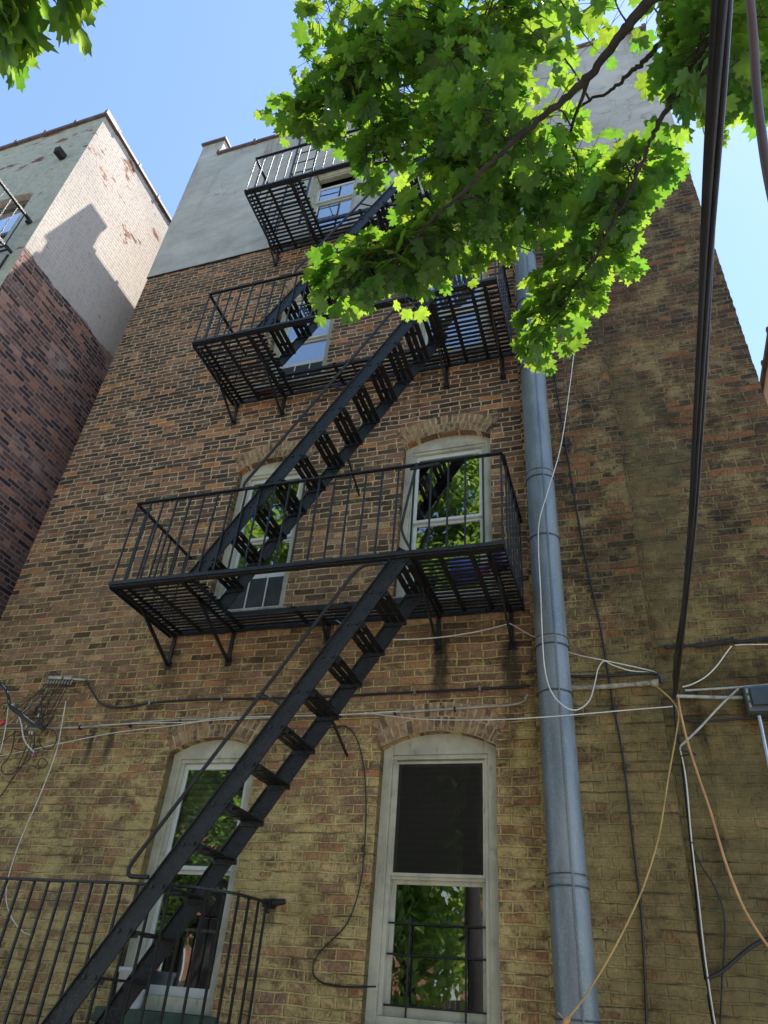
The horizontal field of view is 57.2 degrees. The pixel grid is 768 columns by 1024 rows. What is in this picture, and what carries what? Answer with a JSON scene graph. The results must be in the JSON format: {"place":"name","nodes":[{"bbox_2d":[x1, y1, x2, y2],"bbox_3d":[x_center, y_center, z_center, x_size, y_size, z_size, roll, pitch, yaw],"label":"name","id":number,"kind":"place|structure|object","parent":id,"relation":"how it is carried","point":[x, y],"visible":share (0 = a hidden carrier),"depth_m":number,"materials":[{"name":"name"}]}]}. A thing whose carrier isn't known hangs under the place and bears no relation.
{"place":"outdoors","nodes":[
{"label":"outdoors","id":0,"kind":"place"},
{"bbox_2d":[0,109,171,619],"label":"neighbour building","id":1,"kind":"structure","parent":0,"point":[85,245],"depth_m":10.62,"materials":[{"name":"brick"}]},
{"bbox_2d":[0,200,28,238],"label":"window","id":2,"kind":"structure","parent":1,"relation":"in","point":[9,210],"depth_m":11.02,"materials":[{"name":"brown paint"}]},
{"bbox_2d":[0,179,32,268],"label":"fire escape","id":3,"kind":"object","parent":1,"relation":"attached to","point":[28,220],"visible":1,"depth_m":9.87,"materials":[{"name":"black paint"}]},
{"bbox_2d":[116,966,144,1009],"bbox_3d":[-1.770,3.334,4.935,0.230,0.235,0.230,-7,-37,17],"label":"plastic pail","id":4,"kind":"object","parent":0,"point":[124,973],"visible":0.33,"depth_m":4.89,"materials":[{"name":"white plastic"}]},
{"bbox_2d":[0,0,767,380],"label":"sky","id":5,"kind":"structure","parent":0,"point":[175,77],"materials":[{"name":"blue"}]},
{"bbox_2d":[450,557,477,583],"bbox_3d":[0.647,0.467,5.510,0.270,0.160,0.312,0,-36,7],"label":"plastic crate","id":6,"kind":"object","parent":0,"point":[462,572],"visible":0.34,"depth_m":5.41,"materials":[{"name":"blue plastic"}]},
{"bbox_2d":[486,549,509,569],"bbox_3d":[0.861,0.355,5.300,0.186,0.130,0.186,-7,-37,17],"label":"flower pot","id":7,"kind":"object","parent":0,"point":[501,560],"visible":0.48,"depth_m":5.24,"materials":[{"name":"blue plastic"}]},
{"bbox_2d":[745,0,767,200],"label":"overhead cord","id":8,"kind":"object","parent":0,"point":[759,120],"visible":1,"depth_m":0.49,"materials":[{"name":"black rubber"}]},
{"bbox_2d":[759,327,767,403],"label":"brick building","id":9,"kind":"structure","parent":0,"point":[763,381],"depth_m":9.96,"materials":[{"name":"brick"}]},
{"label":"ground","id":10,"kind":"structure","parent":0,"visible":0},
{"bbox_2d":[0,0,106,93],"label":"maple tree","id":11,"kind":"object","parent":10,"relation":"on","point":[24,42],"visible":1,"depth_m":1.65,"materials":[{"name":"green plant"}]},
{"bbox_2d":[0,23,767,1023],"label":"apartment building","id":12,"kind":"structure","parent":10,"relation":"on","point":[450,923],"depth_m":5.80,"materials":[{"name":"brick"}]},
{"bbox_2d":[5,701,65,934],"bbox_3d":[-2.811,2.478,5.929,0.436,1.854,0.009,-7,-37,17],"label":"wire","id":13,"kind":"object","parent":12,"relation":"attached to","point":[28,822],"visible":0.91,"depth_m":5.90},
{"bbox_2d":[47,676,86,684],"bbox_3d":[-3.007,1.597,6.678,0.436,0.101,0.050,-7,-37,17],"label":"cable splitter","id":14,"kind":"object","parent":12,"relation":"attached to","point":[61,678],"visible":1,"depth_m":6.67,"materials":[{"name":"metal"}]},
{"bbox_2d":[0,682,69,796],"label":"cable tangle","id":15,"kind":"object","parent":14,"relation":"hanging from","point":[41,727],"visible":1,"depth_m":6.49,"materials":[{"name":"black plastic"}]},
{"bbox_2d":[0,717,259,755],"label":"wire","id":16,"kind":"object","parent":12,"relation":"attached to","point":[133,730],"visible":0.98,"depth_m":6.10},
{"bbox_2d":[0,877,285,1023],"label":"balcony","id":17,"kind":"structure","parent":12,"relation":"attached to","point":[268,904],"depth_m":4.48,"materials":[{"name":"black paint"}]},
{"bbox_2d":[92,711,266,1023],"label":"window","id":18,"kind":"structure","parent":12,"relation":"in","point":[187,763],"depth_m":5.75,"materials":[{"name":"beige paint"}]},
{"bbox_2d":[194,441,316,623],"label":"window","id":19,"kind":"structure","parent":12,"relation":"in","point":[264,591],"depth_m":7.51,"materials":[{"name":"beige paint"}]},
{"bbox_2d":[2,693,528,729],"bbox_3d":[-1.285,1.711,5.937,4.971,0.156,0.033,-7,-37,17],"label":"conduit","id":20,"kind":"object","parent":12,"relation":"attached to","point":[79,727],"visible":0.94,"depth_m":5.81,"materials":[{"name":"grey metal"}]},
{"bbox_2d":[100,710,399,725],"bbox_3d":[-1.200,1.722,5.873,2.782,0.038,0.009,-7,-37,17],"label":"wall cable","id":21,"kind":"object","parent":20,"relation":"attached to","point":[240,717],"depth_m":5.91,"materials":[{"name":"grey plastic"}]},
{"bbox_2d":[41,108,524,1023],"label":"fire escape","id":22,"kind":"object","parent":12,"relation":"attached to","point":[203,822],"visible":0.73,"depth_m":5.94,"materials":[{"name":"black paint"}]},
{"bbox_2d":[254,276,333,390],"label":"window","id":23,"kind":"structure","parent":12,"relation":"in","point":[313,353],"depth_m":8.88,"materials":[{"name":"glass"}]},
{"bbox_2d":[85,680,529,708],"bbox_3d":[-0.859,1.459,5.959,4.136,0.300,0.035,-7,-37,17],"label":"wall cable","id":24,"kind":"object","parent":12,"relation":"attached to","point":[222,698],"depth_m":5.76,"materials":[{"name":"metal"}]},
{"bbox_2d":[291,168,357,243],"bbox_3d":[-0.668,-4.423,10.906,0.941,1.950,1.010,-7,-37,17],"label":"window","id":25,"kind":"structure","parent":12,"relation":"in","point":[335,196],"depth_m":10.81,"materials":[{"name":"beige paint"}]},
{"bbox_2d":[312,725,375,987],"bbox_3d":[-0.240,2.368,5.041,0.530,1.717,0.011,-7,-37,17],"label":"wire","id":26,"kind":"object","parent":12,"relation":"attached to","point":[324,983],"visible":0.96,"depth_m":4.82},
{"bbox_2d":[364,702,507,1023],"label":"window","id":27,"kind":"structure","parent":12,"relation":"in","point":[434,956],"depth_m":5.16,"materials":[{"name":"beige paint"}]},
{"bbox_2d":[384,414,499,606],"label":"window","id":28,"kind":"structure","parent":12,"relation":"in","point":[458,445],"depth_m":7.17,"materials":[{"name":"beige paint"}]},
{"bbox_2d":[407,239,493,362],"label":"window","id":29,"kind":"structure","parent":12,"relation":"in","point":[458,280],"depth_m":8.38,"materials":[{"name":"beige paint"}]},
{"bbox_2d":[336,620,656,672],"bbox_3d":[0.742,1.007,5.509,2.571,0.688,0.234,-7,-37,17],"label":"wire","id":30,"kind":"object","parent":12,"relation":"attached to","point":[521,630],"visible":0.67,"depth_m":5.59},
{"bbox_2d":[365,706,672,720],"bbox_3d":[0.864,1.436,5.039,2.272,0.232,0.388,-7,-37,17],"label":"wire","id":31,"kind":"object","parent":12,"relation":"attached to","point":[519,718],"visible":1,"depth_m":4.86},
{"bbox_2d":[514,207,600,1023],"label":"flue pipe","id":32,"kind":"object","parent":12,"relation":"attached to","point":[574,973],"visible":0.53,"depth_m":4.75,"materials":[{"name":"metal"}]},
{"bbox_2d":[538,354,644,710],"bbox_3d":[1.838,-1.689,7.040,0.924,7.638,0.186,11,-36,-8],"label":"wire","id":33,"kind":"object","parent":12,"relation":"attached to","point":[540,582],"visible":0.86,"depth_m":5.19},
{"bbox_2d":[525,670,661,683],"bbox_3d":[1.507,1.195,5.119,0.953,0.145,0.022,-7,-37,17],"label":"wall cable","id":34,"kind":"object","parent":12,"relation":"attached to","point":[610,675],"depth_m":5.07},
{"bbox_2d":[551,353,647,1023],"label":"wall cable","id":35,"kind":"object","parent":12,"relation":"attached to","point":[641,914],"depth_m":4.77,"materials":[{"name":"grey plastic"}]},
{"bbox_2d":[571,679,658,689],"bbox_3d":[1.642,1.235,5.024,0.595,0.058,0.052,-7,-37,17],"label":"old pipe","id":36,"kind":"object","parent":12,"relation":"attached to","point":[653,683],"visible":0.96,"depth_m":5.00,"materials":[{"name":"grey metal"}]},
{"bbox_2d":[569,680,678,1016],"bbox_3d":[1.439,1.942,4.287,0.964,2.090,0.149,9,-36,-5],"label":"extension cord","id":37,"kind":"object","parent":36,"relation":"hanging from","point":[608,958],"visible":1,"depth_m":4.10,"materials":[{"name":"beige plastic"}]},
{"bbox_2d":[557,1012,570,1023],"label":"cord knot","id":38,"kind":"object","parent":37,"relation":"attached to","point":[566,1019],"visible":1,"depth_m":3.65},
{"bbox_2d":[673,699,713,1023],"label":"corner cable","id":39,"kind":"object","parent":12,"relation":"attached to","point":[695,890],"visible":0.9,"depth_m":4.26,"materials":[{"name":"plastic"}]},
{"bbox_2d":[679,747,715,1023],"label":"corner cable","id":40,"kind":"object","parent":12,"relation":"attached to","point":[697,889],"visible":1,"depth_m":4.23,"materials":[{"name":"grey plastic"}]},
{"bbox_2d":[672,0,732,698],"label":"service cable","id":41,"kind":"object","parent":12,"relation":"attached to","point":[721,11],"visible":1,"depth_m":1.45,"materials":[{"name":"black rubber"}]},
{"bbox_2d":[677,697,767,947],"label":"extension cord","id":42,"kind":"object","parent":41,"relation":"hanging from","point":[720,845],"visible":1,"depth_m":4.13,"materials":[{"name":"orange plastic"}]},
{"bbox_2d":[682,646,731,686],"bbox_3d":[2.289,1.094,4.988,0.376,0.295,0.009,-7,-37,17],"label":"wire","id":43,"kind":"object","parent":12,"relation":"attached to","point":[711,671],"visible":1,"depth_m":4.96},
{"bbox_2d":[693,850,725,1023],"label":"corner cable","id":44,"kind":"object","parent":12,"relation":"attached to","point":[724,937],"visible":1,"depth_m":4.08,"materials":[{"name":"grey plastic"}]},
{"bbox_2d":[676,694,742,698],"bbox_3d":[2.241,1.277,4.870,0.427,0.052,0.023,-7,-37,17],"label":"conduit","id":45,"kind":"object","parent":12,"relation":"attached to","point":[705,696],"visible":0.91,"depth_m":4.87,"materials":[{"name":"grey metal"}]},
{"bbox_2d":[665,636,767,648],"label":"cable","id":46,"kind":"object","parent":12,"relation":"attached to","point":[722,642],"depth_m":5.05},
{"bbox_2d":[735,644,767,645],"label":"wire","id":47,"kind":"object","parent":46,"relation":"attached to","point":[750,644],"visible":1,"depth_m":4.98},
{"bbox_2d":[683,717,767,722],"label":"wall cable","id":48,"kind":"object","parent":12,"relation":"attached to","point":[720,720],"depth_m":4.76,"materials":[{"name":"plastic"}]},
{"bbox_2d":[685,683,767,691],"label":"conduit","id":49,"kind":"object","parent":12,"relation":"attached to","point":[716,688],"visible":0.91,"depth_m":4.88,"materials":[{"name":"grey metal"}]},
{"bbox_2d":[705,936,767,979],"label":"corner cable","id":50,"kind":"object","parent":12,"relation":"attached to","point":[733,961],"visible":0.96,"depth_m":4.00,"materials":[{"name":"black rubber"}]},
{"bbox_2d":[742,686,767,715],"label":"junction box","id":51,"kind":"object","parent":12,"relation":"attached to","point":[755,698],"visible":1,"depth_m":4.69,"materials":[{"name":"grey plastic"}]},
{"bbox_2d":[679,688,738,746],"bbox_3d":[2.201,1.387,4.763,0.443,0.396,0.015,-7,-37,17],"label":"wire","id":52,"kind":"object","parent":51,"relation":"attached to","point":[709,717],"visible":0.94,"depth_m":4.76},
{"bbox_2d":[757,715,767,768],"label":"conduit","id":53,"kind":"object","parent":12,"relation":"attached to","point":[762,733],"visible":1,"depth_m":4.59,"materials":[{"name":"metal"}]},
{"bbox_2d":[253,0,767,376],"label":"maple tree","id":54,"kind":"object","parent":10,"relation":"on","point":[486,168],"visible":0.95,"depth_m":3.48,"materials":[{"name":"green plant"}]}
]}

